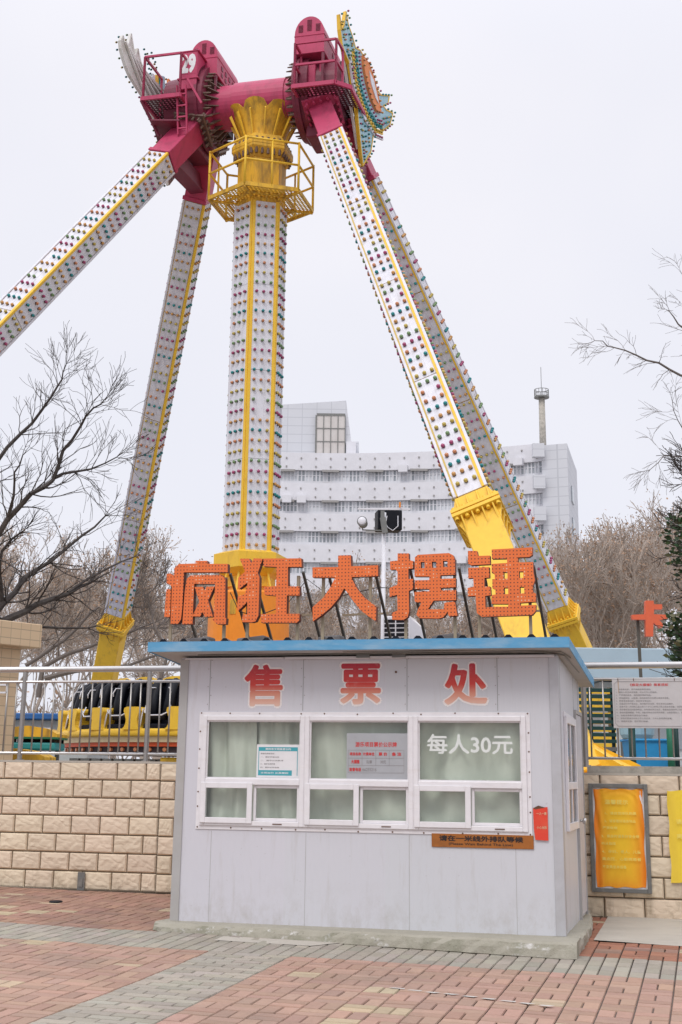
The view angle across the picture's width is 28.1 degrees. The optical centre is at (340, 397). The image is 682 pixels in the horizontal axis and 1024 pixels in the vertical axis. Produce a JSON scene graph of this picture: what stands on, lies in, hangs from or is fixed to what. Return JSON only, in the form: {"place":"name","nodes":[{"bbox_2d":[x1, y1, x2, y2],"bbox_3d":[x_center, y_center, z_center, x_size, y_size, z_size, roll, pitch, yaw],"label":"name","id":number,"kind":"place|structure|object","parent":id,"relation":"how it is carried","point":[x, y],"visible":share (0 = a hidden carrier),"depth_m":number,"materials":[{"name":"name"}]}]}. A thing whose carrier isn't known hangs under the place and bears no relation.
{"place":"outdoors","nodes":[
{"label":"outdoors","id":0,"kind":"place"},
{"bbox_2d":[0,620,41,759],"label":"tiled gate pillar","id":1,"kind":"structure","parent":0,"point":[16,638],"depth_m":18.93,"materials":[{"name":"beige tile"}]},
{"bbox_2d":[69,757,176,761],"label":"loading platform","id":2,"kind":"structure","parent":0,"point":[167,759],"depth_m":23.47,"materials":[{"name":"grey metal"}]},
{"bbox_2d":[0,886,681,1023],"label":"pavement","id":3,"kind":"structure","parent":0,"point":[86,957],"depth_m":10.37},
{"bbox_2d":[215,936,333,945],"bbox_3d":[-0.569,4.846,12.141,1.100,0.019,0.280,-3,-16,14],"label":"cement patch","id":4,"kind":"object","parent":3,"relation":"on","point":[275,941],"visible":1,"depth_m":12.15,"materials":[{"name":"concrete"}]},
{"bbox_2d":[153,910,592,959],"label":"plinth","id":5,"kind":"structure","parent":3,"relation":"on","point":[572,944],"depth_m":12.05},
{"bbox_2d":[148,634,593,936],"bbox_3d":[0.428,3.877,13.808,4.082,2.616,2.840,-3,-16,14],"label":"ticket booth","id":6,"kind":"object","parent":5,"relation":"on","point":[302,869],"visible":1,"depth_m":12.76,"materials":[{"name":"metal"}]},
{"bbox_2d":[164,561,249,641],"bbox_3d":[-1.329,2.165,13.928,0.658,0.879,0.828,-4,-16,17],"label":"roof letter","id":7,"kind":"object","parent":6,"relation":"on","point":[180,603],"visible":0.91,"depth_m":13.60,"materials":[{"name":"orange metal"}]},
{"bbox_2d":[206,722,256,820],"bbox_3d":[-1.113,3.643,13.284,0.620,1.120,0.101,-3,-16,14],"label":"curtain","id":8,"kind":"object","parent":6,"relation":"hanging from","point":[232,751],"visible":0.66,"depth_m":13.28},
{"bbox_2d":[199,716,304,826],"bbox_3d":[-0.846,3.582,13.088,1.040,1.020,0.095,-3,-16,14],"label":"window","id":9,"kind":"structure","parent":6,"relation":"in","point":[206,782],"depth_m":13.02,"materials":[{"name":"white plastic"}]},
{"bbox_2d":[256,744,298,777],"bbox_3d":[-0.604,3.484,13.059,0.428,0.306,0.003,-3,-16,14],"label":"window notice","id":10,"kind":"object","parent":6,"relation":"attached to","point":[277,761],"depth_m":13.06,"materials":[{"name":"white paper"}]},
{"bbox_2d":[256,722,299,818],"bbox_3d":[-0.562,3.616,13.161,0.550,1.120,0.094,-3,-16,13],"label":"curtain","id":11,"kind":"object","parent":6,"relation":"hanging from","point":[276,802],"visible":0.38,"depth_m":13.14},
{"bbox_2d":[237,558,320,639],"bbox_3d":[-0.591,2.118,13.743,0.657,0.888,0.824,-4,-16,17],"label":"roof letter","id":12,"kind":"object","parent":6,"relation":"on","point":[250,599],"visible":0.94,"depth_m":13.43,"materials":[{"name":"orange metal"}]},
{"bbox_2d":[312,555,391,639],"bbox_3d":[0.135,2.075,13.560,0.660,0.892,0.789,-3,-16,14],"label":"roof letter","id":13,"kind":"object","parent":6,"relation":"on","point":[345,572],"visible":0.9,"depth_m":13.25,"materials":[{"name":"orange metal"}]},
{"bbox_2d":[303,716,412,829],"bbox_3d":[0.168,3.524,12.832,1.055,1.020,0.095,-3,-16,14],"label":"window","id":14,"kind":"structure","parent":6,"relation":"in","point":[309,783],"depth_m":12.76,"materials":[{"name":"white plastic"}]},
{"bbox_2d":[310,722,406,822],"bbox_3d":[0.198,3.568,12.952,1.070,1.120,0.090,-3,-16,14],"label":"curtain","id":15,"kind":"object","parent":6,"relation":"hanging from","point":[329,750],"visible":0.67,"depth_m":13.00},
{"bbox_2d":[346,733,406,778],"bbox_3d":[0.342,3.379,12.834,0.596,0.419,0.004,-3,-16,14],"label":"price board","id":16,"kind":"object","parent":6,"relation":"attached to","point":[376,755],"visible":1,"depth_m":12.84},
{"bbox_2d":[383,616,425,638],"bbox_3d":[0.681,2.653,14.623,0.404,0.572,0.354,-3,-16,14],"label":"air conditioner","id":17,"kind":"object","parent":6,"relation":"on","point":[414,628],"visible":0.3,"depth_m":14.52,"materials":[{"name":"white metal"}]},
{"bbox_2d":[389,553,473,638],"bbox_3d":[0.908,2.028,13.365,0.670,0.896,0.835,-4,-16,18],"label":"roof letter","id":18,"kind":"object","parent":6,"relation":"on","point":[404,566],"visible":0.98,"depth_m":13.04,"materials":[{"name":"orange metal"}]},
{"bbox_2d":[420,723,520,825],"bbox_3d":[1.267,3.505,12.676,1.161,1.120,0.135,-4,-16,15],"label":"curtain","id":19,"kind":"object","parent":6,"relation":"hanging from","point":[458,763],"visible":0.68,"depth_m":12.69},
{"bbox_2d":[413,716,527,831],"bbox_3d":[1.189,3.465,12.573,1.055,1.020,0.095,-3,-16,14],"label":"window","id":20,"kind":"structure","parent":6,"relation":"in","point":[469,787],"depth_m":12.51,"materials":[{"name":"white plastic"}]},
{"bbox_2d":[432,833,533,848],"bbox_3d":[1.282,4.031,12.376,0.933,0.118,0.008,-3,-16,14],"label":"queue sign","id":21,"kind":"object","parent":6,"relation":"attached to","point":[485,841],"visible":1,"depth_m":12.37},
{"bbox_2d":[468,547,546,637],"bbox_3d":[1.623,1.976,13.187,0.648,0.918,0.814,-4,-16,16],"label":"roof letter","id":22,"kind":"object","parent":6,"relation":"on","point":[514,583],"visible":0.92,"depth_m":12.86,"materials":[{"name":"orange metal"}]},
{"bbox_2d":[533,806,547,840],"bbox_3d":[1.800,3.837,12.284,0.132,0.302,0.004,-3,-16,14],"label":"red flyer","id":23,"kind":"object","parent":6,"relation":"attached to","point":[540,816],"visible":1,"depth_m":12.28,"materials":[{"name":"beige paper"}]},
{"bbox_2d":[563,711,579,831],"bbox_3d":[2.243,3.642,13.279,0.040,1.092,1.071,-3,-16,14],"label":"window","id":24,"kind":"structure","parent":6,"relation":"in","point":[567,719],"depth_m":13.19,"materials":[{"name":"white plastic"}]},
{"bbox_2d":[576,715,586,913],"bbox_3d":[2.496,4.268,14.006,0.085,1.950,0.630,-3,-16,14],"label":"door","id":25,"kind":"structure","parent":6,"relation":"in","point":[583,820],"depth_m":14.03,"materials":[{"name":"silver metal"}]},
{"bbox_2d":[0,0,681,758],"label":"sky","id":26,"kind":"structure","parent":0,"point":[529,162],"materials":[{"name":"white"}]},
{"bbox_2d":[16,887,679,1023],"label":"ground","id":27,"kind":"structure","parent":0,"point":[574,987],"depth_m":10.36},
{"bbox_2d":[0,760,160,893],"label":"retaining wall","id":28,"kind":"structure","parent":27,"relation":"on","point":[63,824],"depth_m":16.19,"materials":[{"name":"stone"}]},
{"bbox_2d":[0,666,179,760],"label":"steel fence","id":29,"kind":"object","parent":28,"relation":"on","point":[25,671],"visible":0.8,"depth_m":16.65,"materials":[{"name":"silver metal"}]},
{"bbox_2d":[155,762,175,893],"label":"retaining wall","id":30,"kind":"structure","parent":27,"relation":"on","point":[165,830],"depth_m":15.89,"materials":[{"name":"stone"}]},
{"bbox_2d":[584,773,681,918],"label":"retaining wall","id":31,"kind":"structure","parent":27,"relation":"on","point":[663,899],"depth_m":14.51,"materials":[{"name":"stone"}]},
{"bbox_2d":[588,783,651,893],"bbox_3d":[2.985,4.715,14.593,0.625,1.112,0.056,-3,-16,14],"label":"framed banner","id":32,"kind":"object","parent":31,"relation":"attached to","point":[619,839],"visible":1,"depth_m":14.58,"materials":[{"name":"yellow metal"}]},
{"bbox_2d":[581,662,681,766],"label":"steel fence","id":33,"kind":"object","parent":31,"relation":"on","point":[605,665],"visible":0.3,"depth_m":15.08,"materials":[{"name":"silver metal"}]},
{"bbox_2d":[612,678,681,727],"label":"notice board","id":34,"kind":"object","parent":33,"relation":"attached to","point":[647,703],"visible":1,"depth_m":14.97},
{"bbox_2d":[667,790,681,882],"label":"framed banner","id":35,"kind":"object","parent":31,"relation":"attached to","point":[674,803],"visible":1,"depth_m":14.46,"materials":[{"name":"plastic"}]},
{"bbox_2d":[594,916,681,945],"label":"concrete apron","id":36,"kind":"object","parent":27,"relation":"on","point":[658,931],"visible":1,"depth_m":13.36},
{"bbox_2d":[279,401,579,638],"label":"office building","id":37,"kind":"structure","parent":0,"point":[332,480],"depth_m":133.92,"materials":[{"name":"concrete"}]},
{"bbox_2d":[279,533,292,543],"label":"window","id":38,"kind":"structure","parent":37,"relation":"in","point":[285,538],"depth_m":133.88,"materials":[{"name":"grey glass"}]},
{"bbox_2d":[293,471,308,482],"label":"window","id":39,"kind":"structure","parent":37,"relation":"in","point":[299,476],"depth_m":135.59,"materials":[{"name":"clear glass"}]},
{"bbox_2d":[294,501,307,512],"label":"window","id":40,"kind":"structure","parent":37,"relation":"in","point":[298,507],"depth_m":134.80,"materials":[{"name":"grey glass"}]},
{"bbox_2d":[293,532,308,543],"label":"window","id":41,"kind":"structure","parent":37,"relation":"in","point":[298,537],"depth_m":133.98,"materials":[{"name":"grey glass"}]},
{"bbox_2d":[308,501,322,513],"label":"window","id":42,"kind":"structure","parent":37,"relation":"in","point":[314,507],"depth_m":134.83,"materials":[{"name":"grey glass"}]},
{"bbox_2d":[308,532,322,543],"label":"window","id":43,"kind":"structure","parent":37,"relation":"in","point":[314,537],"depth_m":134.01,"materials":[{"name":"grey glass"}]},
{"bbox_2d":[309,471,323,482],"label":"window","id":44,"kind":"structure","parent":37,"relation":"in","point":[314,476],"depth_m":135.64,"materials":[{"name":"grey glass"}]},
{"bbox_2d":[322,533,336,544],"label":"window","id":45,"kind":"structure","parent":37,"relation":"in","point":[330,539],"depth_m":133.98,"materials":[{"name":"grey glass"}]},
{"bbox_2d":[323,503,338,513],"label":"window","id":46,"kind":"structure","parent":37,"relation":"in","point":[328,508],"depth_m":134.80,"materials":[{"name":"grey glass"}]},
{"bbox_2d":[337,532,351,544],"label":"window","id":47,"kind":"structure","parent":37,"relation":"in","point":[343,538],"depth_m":133.94,"materials":[{"name":"grey glass"}]},
{"bbox_2d":[337,471,353,482],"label":"window","id":48,"kind":"structure","parent":37,"relation":"in","point":[343,476],"depth_m":135.56,"materials":[{"name":"grey glass"}]},
{"bbox_2d":[338,501,352,513],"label":"window","id":49,"kind":"structure","parent":37,"relation":"in","point":[345,507],"depth_m":134.73,"materials":[{"name":"grey glass"}]},
{"bbox_2d":[351,532,366,544],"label":"window","id":50,"kind":"structure","parent":37,"relation":"in","point":[358,538],"depth_m":133.81,"materials":[{"name":"grey glass"}]},
{"bbox_2d":[352,501,366,513],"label":"window","id":51,"kind":"structure","parent":37,"relation":"in","point":[355,505],"depth_m":134.63,"materials":[{"name":"grey glass"}]},
{"bbox_2d":[353,471,366,482],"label":"window","id":52,"kind":"structure","parent":37,"relation":"in","point":[359,476],"depth_m":135.46,"materials":[{"name":"grey glass"}]},
{"bbox_2d":[367,472,381,482],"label":"window","id":53,"kind":"structure","parent":37,"relation":"in","point":[372,477],"depth_m":135.29,"materials":[{"name":"grey glass"}]},
{"bbox_2d":[367,533,381,544],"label":"window","id":54,"kind":"structure","parent":37,"relation":"in","point":[372,539],"depth_m":133.65,"materials":[{"name":"grey glass"}]},
{"bbox_2d":[382,471,396,482],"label":"window","id":55,"kind":"structure","parent":37,"relation":"in","point":[387,476],"depth_m":135.09,"materials":[{"name":"grey glass"}]},
{"bbox_2d":[396,532,410,543],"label":"window","id":56,"kind":"structure","parent":37,"relation":"in","point":[402,537],"depth_m":133.23,"materials":[{"name":"grey glass"}]},
{"bbox_2d":[410,471,426,481],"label":"window","id":57,"kind":"structure","parent":37,"relation":"in","point":[415,476],"depth_m":134.57,"materials":[{"name":"grey glass"}]},
{"bbox_2d":[411,502,425,512],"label":"window","id":58,"kind":"structure","parent":37,"relation":"in","point":[416,507],"depth_m":133.75,"materials":[{"name":"grey glass"}]},
{"bbox_2d":[411,533,425,543],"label":"window","id":59,"kind":"structure","parent":37,"relation":"in","point":[416,538],"depth_m":132.93,"materials":[{"name":"grey glass"}]},
{"bbox_2d":[426,469,439,481],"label":"window","id":60,"kind":"structure","parent":37,"relation":"in","point":[433,475],"depth_m":134.24,"materials":[{"name":"grey glass"}]},
{"bbox_2d":[426,531,440,543],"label":"window","id":61,"kind":"structure","parent":37,"relation":"in","point":[432,537],"depth_m":132.61,"materials":[{"name":"grey glass"}]},
{"bbox_2d":[426,500,441,512],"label":"window","id":62,"kind":"structure","parent":37,"relation":"in","point":[432,505],"depth_m":133.42,"materials":[{"name":"grey glass"}]},
{"bbox_2d":[441,530,456,542],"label":"window","id":63,"kind":"structure","parent":37,"relation":"in","point":[449,536],"depth_m":132.22,"materials":[{"name":"grey glass"}]},
{"bbox_2d":[512,463,528,476],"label":"window","id":64,"kind":"structure","parent":37,"relation":"in","point":[517,470],"depth_m":131.29,"materials":[{"name":"grey glass"}]},
{"bbox_2d":[528,462,541,475],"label":"window","id":65,"kind":"structure","parent":37,"relation":"in","point":[534,468],"depth_m":130.68,"materials":[{"name":"grey glass"}]},
{"bbox_2d":[528,493,542,506],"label":"window","id":66,"kind":"structure","parent":37,"relation":"in","point":[535,499],"depth_m":129.85,"materials":[{"name":"grey glass"}]},
{"bbox_2d":[534,367,548,444],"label":"antenna tower","id":67,"kind":"structure","parent":37,"relation":"on","point":[541,398],"depth_m":134.26,"materials":[{"name":"concrete"}]},
{"bbox_2d":[619,728,654,756],"bbox_3d":[4.158,4.933,19.090,0.510,0.880,0.518,1,-15,0],"label":"plastic tub","id":68,"kind":"object","parent":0,"point":[639,733],"visible":0.27,"depth_m":18.99,"materials":[{"name":"blue plastic"}]},
{"label":"terrace","id":69,"kind":"structure","parent":0,"visible":0},
{"bbox_2d":[13,748,55,759],"bbox_3d":[-4.770,5.520,20.660,0.740,0.370,0.860,1,-15,0],"label":"kiddie ride car","id":70,"kind":"object","parent":69,"relation":"on","point":[37,757],"visible":0.1,"depth_m":20.28,"materials":[{"name":"teal paint"}]},
{"bbox_2d":[13,726,67,759],"bbox_3d":[-4.791,5.587,21.576,0.740,0.730,0.860,1,-15,0],"label":"kiddie ride car","id":71,"kind":"object","parent":69,"relation":"on","point":[37,739],"visible":0.7,"depth_m":21.24,"materials":[{"name":"teal paint"}]},
{"bbox_2d":[0,525,97,660],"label":"plane tree","id":72,"kind":"object","parent":69,"relation":"on","point":[23,607],"visible":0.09,"depth_m":50.94,"materials":[{"name":"brown plant"}]},
{"bbox_2d":[5,583,98,712],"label":"plane tree","id":73,"kind":"object","parent":69,"relation":"on","point":[67,660],"visible":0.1,"depth_m":58.49,"materials":[{"name":"brown plant"}]},
{"bbox_2d":[3,564,100,710],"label":"plane tree","id":74,"kind":"object","parent":69,"relation":"on","point":[66,703],"visible":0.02,"depth_m":68.52,"materials":[{"name":"brown plant"}]},
{"bbox_2d":[0,517,110,684],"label":"plane tree","id":75,"kind":"object","parent":69,"relation":"on","point":[8,572],"visible":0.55,"depth_m":39.54,"materials":[{"name":"brown plant"}]},
{"bbox_2d":[15,713,107,760],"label":"blue roofed shed","id":76,"kind":"structure","parent":69,"relation":"on","point":[38,719],"depth_m":29.21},
{"bbox_2d":[16,685,152,758],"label":"thicket","id":77,"kind":"object","parent":69,"relation":"on","point":[60,708],"depth_m":70.12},
{"bbox_2d":[0,320,171,646],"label":"bare tree","id":78,"kind":"object","parent":69,"relation":"on","point":[22,580],"visible":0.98,"depth_m":21.75,"materials":[{"name":"brown plant"}]},
{"bbox_2d":[22,549,185,692],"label":"plane tree","id":79,"kind":"object","parent":69,"relation":"on","point":[67,608],"visible":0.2,"depth_m":48.92,"materials":[{"name":"brown plant"}]},
{"bbox_2d":[25,530,207,700],"bbox_3d":[-5.691,6.088,38.137,5.336,4.953,3.322,12,-19,-36],"label":"bare tree","id":80,"kind":"object","parent":69,"relation":"on","point":[41,677],"visible":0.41,"depth_m":37.67,"materials":[{"name":"grey plant"}]},
{"bbox_2d":[55,538,204,758],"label":"plane tree","id":81,"kind":"object","parent":69,"relation":"on","point":[125,676],"visible":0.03,"depth_m":57.37,"materials":[{"name":"brown plant"}]},
{"bbox_2d":[79,573,214,678],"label":"plane tree","id":82,"kind":"object","parent":69,"relation":"on","point":[204,626],"visible":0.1,"depth_m":46.72,"materials":[{"name":"brown plant"}]},
{"bbox_2d":[80,525,219,758],"bbox_3d":[-5.384,7.171,39.829,3.760,7.424,6.916,-7,-17,27],"label":"plane tree","id":83,"kind":"object","parent":69,"relation":"on","point":[153,585],"visible":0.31,"depth_m":39.48,"materials":[{"name":"brown plant"}]},
{"bbox_2d":[119,596,328,678],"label":"plane tree","id":84,"kind":"object","parent":69,"relation":"on","point":[137,675],"visible":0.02,"depth_m":57.70,"materials":[{"name":"brown plant"}]},
{"bbox_2d":[0,10,640,772],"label":"ride support frame","id":85,"kind":"object","parent":69,"relation":"on","point":[338,112],"visible":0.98,"depth_m":29.11,"materials":[{"name":"yellow paint"}]},
{"bbox_2d":[57,77,314,756],"bbox_3d":[-1.761,-0.017,28.014,7.144,14.299,7.119,1,-15,0],"label":"ride pendulum","id":86,"kind":"object","parent":85,"relation":"hanging from","point":[263,131],"visible":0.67,"depth_m":27.69,"materials":[{"name":"yellow paint"}]},
{"bbox_2d":[289,577,353,639],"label":"plane tree","id":87,"kind":"object","parent":69,"relation":"on","point":[314,602],"visible":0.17,"depth_m":51.88,"materials":[{"name":"brown plant"}]},
{"bbox_2d":[290,578,365,638],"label":"plane tree","id":88,"kind":"object","parent":69,"relation":"on","point":[337,629],"visible":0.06,"depth_m":61.22,"materials":[{"name":"brown plant"}]},
{"bbox_2d":[357,502,409,638],"bbox_3d":[0.479,3.011,17.035,0.693,3.400,0.467,4,-16,-13],"label":"speaker pole","id":89,"kind":"object","parent":69,"relation":"on","point":[388,520],"visible":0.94,"depth_m":17.33,"materials":[{"name":"white metal"}]},
{"bbox_2d":[289,551,490,639],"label":"plane tree","id":90,"kind":"object","parent":69,"relation":"on","point":[361,587],"visible":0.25,"depth_m":49.68,"materials":[{"name":"brown plant"}]},
{"bbox_2d":[344,590,481,638],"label":"plane tree","id":91,"kind":"object","parent":69,"relation":"on","point":[427,635],"visible":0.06,"depth_m":57.37,"materials":[{"name":"brown plant"}]},
{"bbox_2d":[411,580,504,637],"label":"plane tree","id":92,"kind":"object","parent":69,"relation":"on","point":[484,628],"visible":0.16,"depth_m":53.30,"materials":[{"name":"brown plant"}]},
{"bbox_2d":[459,523,681,647],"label":"plane tree","id":93,"kind":"object","parent":69,"relation":"on","point":[474,611],"visible":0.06,"depth_m":49.83,"materials":[{"name":"brown plant"}]},
{"bbox_2d":[579,687,615,746],"bbox_3d":[3.932,5.429,22.013,1.000,1.480,0.100,1,-15,0],"label":"yellow barrier","id":94,"kind":"object","parent":69,"relation":"on","point":[609,725],"visible":0.06,"depth_m":22.07,"materials":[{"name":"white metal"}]},
{"bbox_2d":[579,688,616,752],"bbox_3d":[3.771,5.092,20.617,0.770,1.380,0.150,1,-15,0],"label":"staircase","id":95,"kind":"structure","parent":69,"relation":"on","point":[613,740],"depth_m":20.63,"materials":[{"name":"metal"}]},
{"bbox_2d":[520,518,681,647],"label":"plane tree","id":96,"kind":"object","parent":69,"relation":"on","point":[577,574],"visible":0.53,"depth_m":42.93,"materials":[{"name":"brown plant"}]},
{"bbox_2d":[547,516,681,647],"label":"plane tree","id":97,"kind":"object","parent":69,"relation":"on","point":[673,602],"visible":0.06,"depth_m":50.77,"materials":[{"name":"brown plant"}]},
{"bbox_2d":[565,512,681,648],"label":"plane tree","id":98,"kind":"object","parent":69,"relation":"on","point":[641,568],"visible":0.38,"depth_m":44.85,"materials":[{"name":"brown plant"}]},
{"bbox_2d":[568,527,680,648],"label":"plane tree","id":99,"kind":"object","parent":69,"relation":"on","point":[658,645],"visible":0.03,"depth_m":62.64,"materials":[{"name":"brown plant"}]},
{"bbox_2d":[568,248,681,494],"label":"bare tree","id":100,"kind":"object","parent":69,"relation":"on","point":[668,369],"visible":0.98,"depth_m":20.08,"materials":[{"name":"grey plant"}]},
{"bbox_2d":[569,489,681,648],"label":"plane tree","id":101,"kind":"object","parent":69,"relation":"on","point":[655,519],"visible":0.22,"depth_m":48.34,"materials":[{"name":"brown plant"}]},
{"bbox_2d":[575,647,681,766],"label":"kiosk","id":102,"kind":"object","parent":69,"relation":"on","point":[615,655],"visible":0.03,"depth_m":25.26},
{"bbox_2d":[652,728,681,748],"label":"serving window","id":103,"kind":"structure","parent":102,"relation":"in","point":[662,730],"depth_m":25.43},
{"bbox_2d":[582,522,681,647],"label":"plane tree","id":104,"kind":"object","parent":69,"relation":"on","point":[609,639],"visible":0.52,"depth_m":44.12,"materials":[{"name":"brown plant"}]},
{"bbox_2d":[628,728,636,762],"bbox_3d":[3.772,4.601,17.624,0.198,0.730,0.198,1,-15,0],"label":"steel post","id":105,"kind":"object","parent":69,"relation":"on","point":[634,742],"visible":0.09,"depth_m":17.62,"materials":[{"name":"metal"}]},
{"bbox_2d":[587,766,681,773],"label":"kerb","id":106,"kind":"structure","parent":69,"relation":"on","point":[636,769],"depth_m":15.05,"materials":[{"name":"concrete"}]},
{"bbox_2d":[620,738,667,766],"bbox_3d":[4.173,4.927,18.480,0.656,0.567,0.550,1,-15,0],"label":"plastic tub","id":107,"kind":"object","parent":69,"relation":"on","point":[652,747],"visible":0.41,"depth_m":18.29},
{"bbox_2d":[631,601,666,676],"bbox_3d":[5.484,5.151,24.002,0.639,3.115,0.175,1,-15,0],"label":"standing sign","id":108,"kind":"object","parent":69,"relation":"on","point":[649,617],"visible":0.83,"depth_m":24.26,"materials":[{"name":"red metal"}]},
{"bbox_2d":[646,431,681,676],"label":"evergreen tree","id":109,"kind":"object","parent":69,"relation":"on","point":[675,630],"visible":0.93,"depth_m":19.17,"materials":[{"name":"green plant"}]},
{"bbox_2d":[666,728,675,766],"bbox_3d":[4.343,4.577,17.944,0.220,0.960,0.220,1,-15,0],"label":"steel post","id":110,"kind":"object","parent":69,"relation":"on","point":[671,763],"visible":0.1,"depth_m":17.90,"materials":[{"name":"metal"}]},
{"bbox_2d":[674,728,679,766],"bbox_3d":[4.481,4.670,18.178,0.132,0.910,0.132,1,-15,0],"label":"steel post","id":111,"kind":"object","parent":69,"relation":"on","point":[676,742],"visible":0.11,"depth_m":18.16,"materials":[{"name":"metal"}]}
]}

